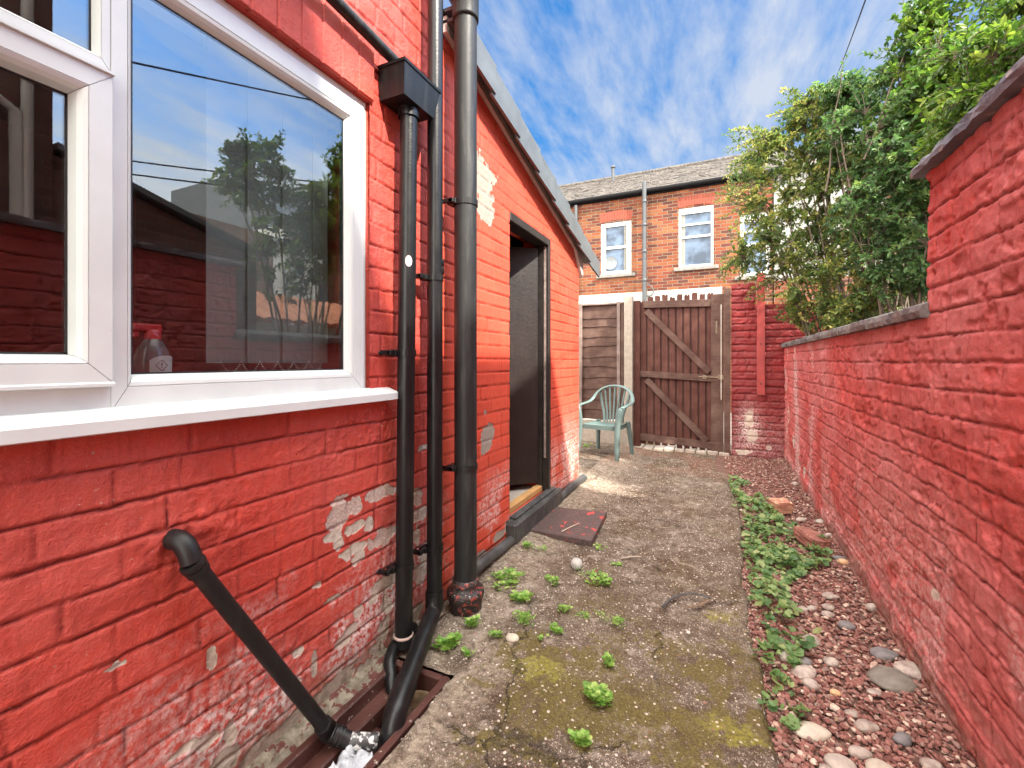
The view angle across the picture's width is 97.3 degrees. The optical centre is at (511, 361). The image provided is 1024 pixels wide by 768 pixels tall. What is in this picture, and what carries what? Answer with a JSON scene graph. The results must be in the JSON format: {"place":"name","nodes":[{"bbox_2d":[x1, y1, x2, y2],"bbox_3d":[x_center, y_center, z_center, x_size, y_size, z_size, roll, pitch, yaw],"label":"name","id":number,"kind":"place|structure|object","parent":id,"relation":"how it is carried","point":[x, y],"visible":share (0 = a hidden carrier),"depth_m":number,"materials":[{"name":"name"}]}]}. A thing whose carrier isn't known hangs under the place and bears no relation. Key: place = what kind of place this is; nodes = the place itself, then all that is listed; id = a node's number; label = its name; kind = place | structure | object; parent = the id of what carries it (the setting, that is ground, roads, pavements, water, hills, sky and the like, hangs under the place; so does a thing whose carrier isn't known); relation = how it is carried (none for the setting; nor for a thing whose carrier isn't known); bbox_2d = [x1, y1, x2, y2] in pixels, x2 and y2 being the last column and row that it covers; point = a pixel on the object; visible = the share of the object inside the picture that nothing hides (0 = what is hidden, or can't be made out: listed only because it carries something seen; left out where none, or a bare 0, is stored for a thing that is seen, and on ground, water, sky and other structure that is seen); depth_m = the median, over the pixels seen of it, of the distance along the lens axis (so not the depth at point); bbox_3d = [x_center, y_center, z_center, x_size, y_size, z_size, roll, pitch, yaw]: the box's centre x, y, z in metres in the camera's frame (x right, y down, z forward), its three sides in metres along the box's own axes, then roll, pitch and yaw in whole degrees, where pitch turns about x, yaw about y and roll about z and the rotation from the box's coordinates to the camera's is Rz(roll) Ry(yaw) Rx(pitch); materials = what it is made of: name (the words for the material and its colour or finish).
{"place":"outdoors","nodes":[
{"label":"outdoors","id":0,"kind":"place"},
{"bbox_2d":[378,419,779,767],"bbox_3d":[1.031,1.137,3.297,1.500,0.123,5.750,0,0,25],"label":"path","id":1,"kind":"structure","parent":0,"point":[413,749],"depth_m":1.75,"materials":[{"name":"concrete"}]},
{"bbox_2d":[0,0,446,767],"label":"brick house","id":2,"kind":"structure","parent":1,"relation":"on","point":[270,488],"depth_m":1.24,"materials":[{"name":"red brick"}]},
{"bbox_2d":[133,323,171,372],"bbox_3d":[-0.896,-0.009,1.123,0.078,0.166,0.078,0,0,-17],"label":"cleaning bottle","id":3,"kind":"object","parent":2,"relation":"on","point":[151,352],"visible":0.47,"depth_m":1.10,"materials":[{"name":"plastic"}]},
{"bbox_2d":[0,0,364,415],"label":"window","id":4,"kind":"structure","parent":2,"relation":"in","point":[99,114],"depth_m":0.96,"materials":[{"name":"white plastic"}]},
{"bbox_2d":[206,36,327,370],"bbox_3d":[-0.756,-0.438,1.441,0.021,0.944,0.428,0,0,25],"label":"vertical blind","id":5,"kind":"object","parent":2,"relation":"hanging from","point":[266,218],"visible":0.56,"depth_m":1.40,"materials":[{"name":"white plastic"}]},
{"bbox_2d":[163,528,379,751],"bbox_3d":[-0.621,0.778,1.216,0.534,0.773,0.141,0,0,-44],"label":"sink waste pipe","id":6,"kind":"object","parent":2,"relation":"attached to","point":[193,562],"visible":0.98,"depth_m":1.15,"materials":[{"name":"black paint"}]},
{"bbox_2d":[326,0,398,61],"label":"overflow pipe","id":7,"kind":"object","parent":2,"relation":"attached to","point":[358,24],"visible":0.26,"depth_m":1.53,"materials":[{"name":"plastic"}]},
{"bbox_2d":[376,113,416,650],"bbox_3d":[-0.434,0.068,1.717,0.159,2.046,0.077,0,0,-40],"label":"hopper downpipe","id":8,"kind":"object","parent":2,"relation":"attached to","point":[401,567],"visible":0.97,"depth_m":1.71,"materials":[{"name":"black plastic"}]},
{"bbox_2d":[377,56,441,122],"bbox_3d":[-0.394,-1.022,1.760,0.127,0.160,0.237,0,0,25],"label":"rainwater hopper","id":9,"kind":"object","parent":2,"relation":"attached to","point":[406,85],"visible":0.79,"depth_m":1.69,"materials":[{"name":"black plastic"}]},
{"bbox_2d":[380,0,443,747],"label":"waste downpipe","id":10,"kind":"object","parent":2,"relation":"attached to","point":[401,696],"visible":0.9,"depth_m":1.86,"materials":[{"name":"black plastic"}]},
{"bbox_2d":[442,0,483,616],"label":"soil pipe","id":11,"kind":"object","parent":2,"relation":"attached to","point":[465,592],"visible":0.91,"depth_m":2.01,"materials":[{"name":"black paint"}]},
{"bbox_2d":[276,659,449,767],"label":"drain gully","id":12,"kind":"object","parent":1,"relation":"on","point":[362,709],"visible":0.33,"depth_m":1.44,"materials":[{"name":"brown paint"}]},
{"bbox_2d":[329,745,372,767],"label":"plastic bag","id":13,"kind":"object","parent":12,"relation":"in","point":[349,757],"visible":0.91,"depth_m":1.29,"materials":[{"name":"white plastic"}]},
{"bbox_2d":[383,622,417,694],"bbox_3d":[-0.429,1.119,1.702,0.084,0.122,0.287,0,0,3],"label":"drain hose","id":14,"kind":"object","parent":12,"relation":"in","point":[389,661],"visible":0.52,"depth_m":1.63,"materials":[{"name":"black plastic"}]},
{"bbox_2d":[432,631,462,650],"bbox_3d":[-0.246,1.103,1.776,0.090,0.051,0.119,0,0,39],"label":"weed","id":15,"kind":"object","parent":1,"relation":"on","point":[449,640],"visible":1,"depth_m":1.77,"materials":[{"name":"green plant"}]},
{"bbox_2d":[461,646,475,656],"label":"weed","id":16,"kind":"object","parent":1,"relation":"on","point":[466,652],"visible":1,"depth_m":1.71,"materials":[{"name":"green plant"}]},
{"bbox_2d":[464,614,481,627],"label":"weed","id":17,"kind":"object","parent":1,"relation":"on","point":[470,621],"visible":1,"depth_m":1.91,"materials":[{"name":"green plant"}]},
{"bbox_2d":[488,630,502,636],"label":"weed","id":18,"kind":"object","parent":1,"relation":"on","point":[493,632],"visible":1,"depth_m":1.82,"materials":[{"name":"green plant"}]},
{"bbox_2d":[487,567,524,589],"bbox_3d":[-0.029,1.092,2.277,0.185,0.059,0.169,0,0,-20],"label":"weed","id":19,"kind":"object","parent":1,"relation":"on","point":[510,571],"visible":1,"depth_m":2.29,"materials":[{"name":"green plant"}]},
{"bbox_2d":[506,633,518,641],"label":"pebble","id":20,"kind":"object","parent":1,"relation":"on","point":[512,637],"visible":0.97,"depth_m":1.81,"materials":[{"name":"white stone"}]},
{"bbox_2d":[442,6,599,602],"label":"brick outhouse","id":21,"kind":"structure","parent":1,"relation":"on","point":[535,252],"depth_m":2.79,"materials":[{"name":"red brick"}]},
{"bbox_2d":[510,246,537,484],"bbox_3d":[-0.145,0.033,3.266,0.700,1.745,0.036,0,0,-19],"label":"door","id":22,"kind":"structure","parent":21,"relation":"in","point":[523,261],"depth_m":3.32,"materials":[{"name":"black paint"}]},
{"bbox_2d":[510,589,533,601],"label":"weed","id":23,"kind":"object","parent":1,"relation":"on","point":[523,595],"visible":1,"depth_m":2.10,"materials":[{"name":"green plant"}]},
{"bbox_2d":[513,610,536,626],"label":"weed","id":24,"kind":"object","parent":1,"relation":"on","point":[523,615],"visible":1,"depth_m":1.93,"materials":[{"name":"green plant"}]},
{"bbox_2d":[522,540,534,549],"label":"weed","id":25,"kind":"object","parent":1,"relation":"on","point":[525,542],"visible":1,"depth_m":2.65,"materials":[{"name":"green plant"}]},
{"bbox_2d":[537,634,548,640],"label":"weed","id":26,"kind":"object","parent":1,"relation":"on","point":[541,636],"visible":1,"depth_m":1.81,"materials":[{"name":"green plant"}]},
{"bbox_2d":[545,574,559,585],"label":"weed","id":27,"kind":"object","parent":1,"relation":"on","point":[553,578],"visible":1,"depth_m":2.28,"materials":[{"name":"green plant"}]},
{"bbox_2d":[549,622,563,634],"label":"weed","id":28,"kind":"object","parent":1,"relation":"on","point":[556,628],"visible":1,"depth_m":1.85,"materials":[{"name":"green plant"}]},
{"bbox_2d":[558,604,572,612],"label":"weed","id":29,"kind":"object","parent":1,"relation":"on","point":[567,607],"visible":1,"depth_m":2.00,"materials":[{"name":"green plant"}]},
{"bbox_2d":[530,507,606,546],"bbox_3d":[0.398,1.099,3.052,0.438,0.042,0.548,0,0,25],"label":"cover slab","id":30,"kind":"object","parent":1,"relation":"on","point":[556,521],"depth_m":2.96,"materials":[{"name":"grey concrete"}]},
{"bbox_2d":[571,558,581,569],"bbox_3d":[0.348,1.091,2.426,0.062,0.062,0.062,0,0,25],"label":"ball","id":31,"kind":"object","parent":1,"relation":"on","point":[576,563],"visible":0.99,"depth_m":2.40,"materials":[{"name":"white rubber"}]},
{"bbox_2d":[567,728,591,747],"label":"weed","id":32,"kind":"object","parent":1,"relation":"on","point":[584,738],"visible":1,"depth_m":1.31,"materials":[{"name":"green plant"}]},
{"bbox_2d":[402,451,760,767],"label":"grit","id":33,"kind":"object","parent":1,"relation":"on","point":[545,738],"visible":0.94,"depth_m":1.88,"materials":[{"name":"grey gravel"}]},
{"bbox_2d":[575,611,589,618],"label":"weed","id":34,"kind":"object","parent":1,"relation":"on","point":[586,613],"visible":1,"depth_m":1.97,"materials":[{"name":"green plant"}]},
{"bbox_2d":[583,680,613,705],"bbox_3d":[0.286,1.097,1.494,0.110,0.057,0.110,0,0,25],"label":"weed","id":35,"kind":"object","parent":1,"relation":"on","point":[601,694],"visible":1,"depth_m":1.48,"materials":[{"name":"green plant"}]},
{"bbox_2d":[585,570,612,584],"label":"weed","id":36,"kind":"object","parent":1,"relation":"on","point":[605,580],"visible":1,"depth_m":2.27,"materials":[{"name":"green plant"}]},
{"bbox_2d":[593,543,607,549],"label":"weed","id":37,"kind":"object","parent":1,"relation":"on","point":[598,546],"visible":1,"depth_m":2.67,"materials":[{"name":"green plant"}]},
{"bbox_2d":[578,302,623,444],"bbox_3d":[0.677,0.220,6.263,1.765,2.000,0.075,0,0,25],"label":"fence panel","id":38,"kind":"object","parent":1,"relation":"on","point":[601,345],"visible":0.28,"depth_m":6.04,"materials":[{"name":"wood"}]},
{"bbox_2d":[601,652,614,667],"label":"weed","id":39,"kind":"object","parent":1,"relation":"on","point":[607,657],"visible":1,"depth_m":1.65,"materials":[{"name":"green plant"}]},
{"bbox_2d":[595,610,625,626],"bbox_3d":[0.429,1.100,1.926,0.149,0.050,0.085,0,0,43],"label":"weed","id":40,"kind":"object","parent":1,"relation":"on","point":[614,622],"visible":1,"depth_m":1.92,"materials":[{"name":"green plant"}]},
{"bbox_2d":[624,296,633,446],"bbox_3d":[1.510,0.242,5.819,0.106,2.155,0.110,0,0,25],"label":"concrete post","id":41,"kind":"object","parent":1,"relation":"on","point":[629,344],"visible":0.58,"depth_m":5.77,"materials":[{"name":"beige concrete"}]},
{"bbox_2d":[634,300,640,445],"bbox_3d":[1.624,0.220,5.838,0.078,2.000,0.100,0,0,25],"label":"gate post","id":42,"kind":"object","parent":1,"relation":"on","point":[637,368],"visible":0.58,"depth_m":5.79,"materials":[{"name":"brown wood"}]},
{"bbox_2d":[640,292,723,453],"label":"timber gate","id":43,"kind":"structure","parent":42,"relation":"attached to","point":[682,373],"depth_m":5.60,"materials":[{"name":"brown wood"}]},
{"bbox_2d":[559,151,778,304],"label":"terraced house","id":44,"kind":"structure","parent":1,"relation":"on","point":[660,232],"depth_m":11.03,"materials":[{"name":"brick"}]},
{"bbox_2d":[601,220,630,274],"bbox_3d":[2.661,-2.877,11.493,0.770,1.325,0.085,0,0,25],"label":"window","id":45,"kind":"structure","parent":44,"relation":"in","point":[616,236],"depth_m":11.49,"materials":[{"name":"white plastic"}]},
{"bbox_2d":[679,204,713,267],"bbox_3d":[4.372,-2.950,10.709,0.765,1.420,0.070,0,0,25],"label":"window","id":46,"kind":"structure","parent":44,"relation":"in","point":[696,224],"depth_m":10.70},
{"bbox_2d":[740,212,769,275],"bbox_3d":[5.491,-2.630,10.191,0.600,1.400,0.070,0,0,25],"label":"window","id":47,"kind":"structure","parent":44,"relation":"in","point":[742,226],"depth_m":10.21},
{"bbox_2d":[633,444,728,455],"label":"threshold stones","id":48,"kind":"object","parent":1,"relation":"on","point":[670,448],"visible":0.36,"depth_m":5.59,"materials":[{"name":"beige stone"}]},
{"bbox_2d":[661,592,710,607],"bbox_3d":[0.788,1.100,2.089,0.270,0.007,0.078,0,0,-18],"label":"rubber strip","id":49,"kind":"object","parent":1,"relation":"on","point":[666,602],"visible":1,"depth_m":2.11,"materials":[{"name":"black rubber"}]},
{"bbox_2d":[684,596,715,607],"bbox_3d":[0.870,1.106,2.060,0.204,0.008,0.028,0,0,-27],"label":"bark piece","id":50,"kind":"object","parent":1,"relation":"on","point":[700,604],"visible":1,"depth_m":2.05,"materials":[{"name":"brown wood"}]},
{"bbox_2d":[724,288,730,455],"bbox_3d":[2.578,0.175,5.396,0.072,2.090,0.100,0,0,25],"label":"gate post","id":51,"kind":"object","parent":1,"relation":"on","point":[727,370],"visible":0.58,"depth_m":5.35,"materials":[{"name":"brown wood"}]},
{"bbox_2d":[713,74,928,335],"bbox_3d":[3.074,-0.770,4.217,2.203,3.790,1.708,0,0,25],"label":"privet shrub","id":52,"kind":"object","parent":1,"relation":"on","point":[802,115],"visible":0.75,"depth_m":4.22,"materials":[{"name":"green plant"}]},
{"bbox_2d":[731,272,924,458],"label":"back wall","id":53,"kind":"structure","parent":1,"relation":"on","point":[760,334],"depth_m":5.23,"materials":[{"name":"brick"}]},
{"bbox_2d":[769,141,895,303],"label":"rendered house","id":54,"kind":"structure","parent":1,"relation":"on","point":[787,231],"depth_m":9.80,"materials":[{"name":"paint"}]},
{"bbox_2d":[802,36,960,316],"bbox_3d":[3.033,-0.756,3.702,0.941,3.763,1.444,0,0,16],"label":"evergreen shrub","id":55,"kind":"object","parent":1,"relation":"on","point":[907,232],"visible":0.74,"depth_m":3.45,"materials":[{"name":"green plant"}]},
{"bbox_2d":[870,208,926,312],"bbox_3d":[4.005,-0.545,4.449,0.782,3.348,1.892,0,0,25],"label":"backlit bush","id":56,"kind":"object","parent":1,"relation":"on","point":[908,301],"visible":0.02,"depth_m":4.57,"materials":[{"name":"green plant"}]},
{"bbox_2d":[781,56,1023,767],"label":"yard wall","id":57,"kind":"structure","parent":1,"relation":"on","point":[904,444],"depth_m":1.41,"materials":[{"name":"brick"}]},
{"bbox_2d":[857,0,1023,167],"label":"young tree","id":58,"kind":"object","parent":1,"relation":"on","point":[988,54],"visible":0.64,"depth_m":2.91,"materials":[{"name":"green plant"}]},
{"bbox_2d":[578,440,613,476],"bbox_3d":[0.198,1.081,5.413,1.810,0.022,2.010,0,0,25],"label":"path corner","id":59,"kind":"object","parent":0,"point":[591,456],"visible":0.14,"depth_m":5.26,"materials":[{"name":"concrete"}]},
{"bbox_2d":[578,385,634,460],"bbox_3d":[1.108,0.703,5.292,0.589,0.838,0.556,0,0,37],"label":"garden chair","id":60,"kind":"object","parent":59,"relation":"on","point":[598,425],"visible":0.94,"depth_m":5.33,"materials":[{"name":"green plastic"}]},
{"bbox_2d":[443,0,1020,185],"label":"sky","id":61,"kind":"structure","parent":0,"point":[632,86],"materials":[{"name":"blue"}]},
{"bbox_2d":[715,454,972,767],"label":"soil strip","id":62,"kind":"object","parent":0,"point":[720,460],"visible":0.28,"depth_m":1.82,"materials":[{"name":"brown soil"}]},
{"bbox_2d":[727,474,832,731],"bbox_3d":[1.665,1.085,2.829,0.539,0.161,3.334,0,0,25],"label":"ground cover","id":63,"kind":"object","parent":62,"relation":"on","point":[786,554],"visible":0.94,"depth_m":2.37,"materials":[{"name":"green plant"}]},
{"bbox_2d":[796,517,805,521],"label":"pebble","id":64,"kind":"object","parent":62,"relation":"on","point":[798,519],"visible":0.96,"depth_m":3.24,"materials":[{"name":"grey stone"}]},
{"bbox_2d":[802,634,820,646],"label":"pebble","id":65,"kind":"object","parent":62,"relation":"on","point":[817,641],"visible":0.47,"depth_m":1.84,"materials":[{"name":"beige stone"}]},
{"bbox_2d":[815,519,823,523],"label":"pebble","id":66,"kind":"object","parent":62,"relation":"on","point":[819,521],"visible":0.62,"depth_m":3.15,"materials":[{"name":"grey stone"}]},
{"bbox_2d":[822,592,838,599],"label":"pebble","id":67,"kind":"object","parent":62,"relation":"on","point":[829,595],"visible":0.99,"depth_m":2.17,"materials":[{"name":"grey stone"}]},
{"bbox_2d":[832,555,845,559],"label":"pebble","id":68,"kind":"object","parent":62,"relation":"on","point":[837,557],"visible":0.75,"depth_m":2.58,"materials":[{"name":"grey stone"}]},
{"bbox_2d":[724,455,977,767],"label":"gravel","id":69,"kind":"structure","parent":62,"relation":"on","point":[807,749],"depth_m":1.69,"materials":[{"name":"red gravel"}]},
{"bbox_2d":[426,456,964,764],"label":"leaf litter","id":70,"kind":"object","parent":69,"relation":"on","point":[649,731],"visible":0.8,"depth_m":1.73,"materials":[{"name":"brown plant"}]},
{"bbox_2d":[768,497,793,513],"bbox_3d":[2.023,1.090,3.399,0.140,0.091,0.119,0,6,-4],"label":"loose brick","id":71,"kind":"object","parent":69,"relation":"on","point":[782,505],"visible":0.84,"depth_m":3.35,"materials":[{"name":"orange brick"}]},
{"bbox_2d":[778,650,789,661],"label":"pebble","id":72,"kind":"object","parent":69,"relation":"on","point":[783,655],"visible":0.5,"depth_m":1.74,"materials":[{"name":"beige stone"}]},
{"bbox_2d":[797,606,807,611],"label":"pebble","id":73,"kind":"object","parent":69,"relation":"on","point":[804,608],"visible":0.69,"depth_m":2.06,"materials":[{"name":"beige stone"}]},
{"bbox_2d":[791,664,816,679],"bbox_3d":[1.071,1.144,1.655,0.086,0.034,0.080,0,0,25],"label":"pebble","id":74,"kind":"object","parent":69,"relation":"on","point":[801,671],"visible":0.86,"depth_m":1.64,"materials":[{"name":"beige stone"}]},
{"bbox_2d":[799,657,812,665],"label":"pebble","id":75,"kind":"object","parent":69,"relation":"on","point":[807,661],"visible":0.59,"depth_m":1.71,"materials":[{"name":"grey stone"}]},
{"bbox_2d":[802,678,819,691],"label":"pebble","id":76,"kind":"object","parent":69,"relation":"on","point":[809,683],"visible":0.98,"depth_m":1.58,"materials":[{"name":"beige stone"}]},
{"bbox_2d":[807,605,815,610],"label":"pebble","id":77,"kind":"object","parent":69,"relation":"on","point":[810,607],"visible":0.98,"depth_m":2.07,"materials":[{"name":"grey stone"}]},
{"bbox_2d":[793,526,830,551],"bbox_3d":[1.852,1.097,2.784,0.114,0.075,0.251,2,0,3],"label":"loose brick","id":78,"kind":"object","parent":69,"relation":"on","point":[804,535],"visible":0.84,"depth_m":2.76,"materials":[{"name":"brick"}]},
{"bbox_2d":[793,720,831,742],"bbox_3d":[0.928,1.147,1.397,0.110,0.033,0.077,0,0,25],"label":"pebble","id":79,"kind":"object","parent":69,"relation":"on","point":[815,732],"visible":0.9,"depth_m":1.38,"materials":[{"name":"beige stone"}]},
{"bbox_2d":[819,763,830,767],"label":"pebble","id":80,"kind":"object","parent":69,"relation":"on","point":[823,765],"visible":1,"depth_m":1.27,"materials":[{"name":"beige stone"}]},
{"bbox_2d":[821,603,834,610],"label":"pebble","id":81,"kind":"object","parent":69,"relation":"on","point":[828,607],"visible":1,"depth_m":2.07,"materials":[{"name":"grey stone"}]},
{"bbox_2d":[821,610,834,617],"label":"pebble","id":82,"kind":"object","parent":69,"relation":"on","point":[828,613],"visible":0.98,"depth_m":2.02,"materials":[{"name":"beige stone"}]},
{"bbox_2d":[823,657,839,667],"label":"pebble","id":83,"kind":"object","parent":69,"relation":"on","point":[830,661],"visible":0.94,"depth_m":1.70,"materials":[{"name":"beige stone"}]},
{"bbox_2d":[830,689,841,696],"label":"pebble","id":84,"kind":"object","parent":69,"relation":"on","point":[834,692],"visible":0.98,"depth_m":1.55,"materials":[{"name":"yellow stone"}]},
{"bbox_2d":[823,753,856,767],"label":"pebble","id":85,"kind":"object","parent":69,"relation":"on","point":[834,760],"visible":0.98,"depth_m":1.28,"materials":[{"name":"beige stone"}]},
{"bbox_2d":[838,559,848,565],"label":"pebble","id":86,"kind":"object","parent":69,"relation":"on","point":[843,561],"visible":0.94,"depth_m":2.52,"materials":[{"name":"beige stone"}]},
{"bbox_2d":[838,620,855,630],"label":"pebble","id":87,"kind":"object","parent":69,"relation":"on","point":[848,625],"visible":0.95,"depth_m":1.94,"materials":[{"name":"grey stone"}]},
{"bbox_2d":[844,709,857,718],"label":"pebble","id":88,"kind":"object","parent":69,"relation":"on","point":[854,713],"visible":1,"depth_m":1.46,"materials":[{"name":"beige stone"}]},
{"bbox_2d":[848,745,872,760],"bbox_3d":[1.021,1.149,1.320,0.064,0.030,0.044,0,0,25],"label":"pebble","id":89,"kind":"object","parent":69,"relation":"on","point":[860,753],"visible":0.98,"depth_m":1.31,"materials":[{"name":"beige stone"}]},
{"bbox_2d":[865,603,876,612],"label":"pebble","id":90,"kind":"object","parent":69,"relation":"on","point":[872,607],"visible":0.98,"depth_m":2.04,"materials":[{"name":"grey stone"}]},
{"bbox_2d":[865,758,892,767],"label":"pebble","id":91,"kind":"object","parent":69,"relation":"on","point":[873,763],"visible":1,"depth_m":1.27,"materials":[{"name":"beige stone"}]},
{"bbox_2d":[870,646,898,661],"bbox_3d":[1.448,1.140,1.752,0.096,0.034,0.081,0,0,25],"label":"pebble","id":92,"kind":"object","parent":69,"relation":"on","point":[880,653],"visible":0.95,"depth_m":1.74,"materials":[{"name":"grey stone"}]},
{"bbox_2d":[867,665,916,694],"bbox_3d":[1.356,1.139,1.612,0.141,0.050,0.136,0,0,25],"label":"pebble","id":93,"kind":"object","parent":69,"relation":"on","point":[892,679],"visible":0.96,"depth_m":1.59,"materials":[{"name":"grey stone"}]},
{"bbox_2d":[892,731,911,746],"bbox_3d":[1.184,1.147,1.368,0.052,0.034,0.045,0,0,25],"label":"pebble","id":94,"kind":"object","parent":69,"relation":"on","point":[902,738],"visible":1,"depth_m":1.36,"materials":[{"name":"grey stone"}]},
{"bbox_2d":[892,660,925,680],"bbox_3d":[1.461,1.129,1.645,0.117,0.038,0.097,0,0,25],"label":"pebble","id":95,"kind":"object","parent":69,"relation":"on","point":[910,669],"visible":0.56,"depth_m":1.64,"materials":[{"name":"beige stone"}]},
{"bbox_2d":[919,758,942,767],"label":"pebble","id":96,"kind":"object","parent":69,"relation":"on","point":[927,763],"visible":1,"depth_m":1.27,"materials":[{"name":"beige stone"}]},
{"bbox_2d":[853,719,879,732],"bbox_3d":[1.112,1.146,1.413,0.070,0.033,0.044,0,0,25],"label":"pebble","id":97,"kind":"object","parent":62,"relation":"on","point":[863,725],"visible":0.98,"depth_m":1.40,"materials":[{"name":"beige stone"}]},
{"bbox_2d":[866,688,881,696],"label":"pebble","id":98,"kind":"object","parent":62,"relation":"on","point":[873,691],"visible":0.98,"depth_m":1.55,"materials":[{"name":"beige stone"}]},
{"bbox_2d":[835,0,865,78],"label":"overhead cable","id":99,"kind":"object","parent":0,"point":[854,30],"visible":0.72,"depth_m":4.87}
]}

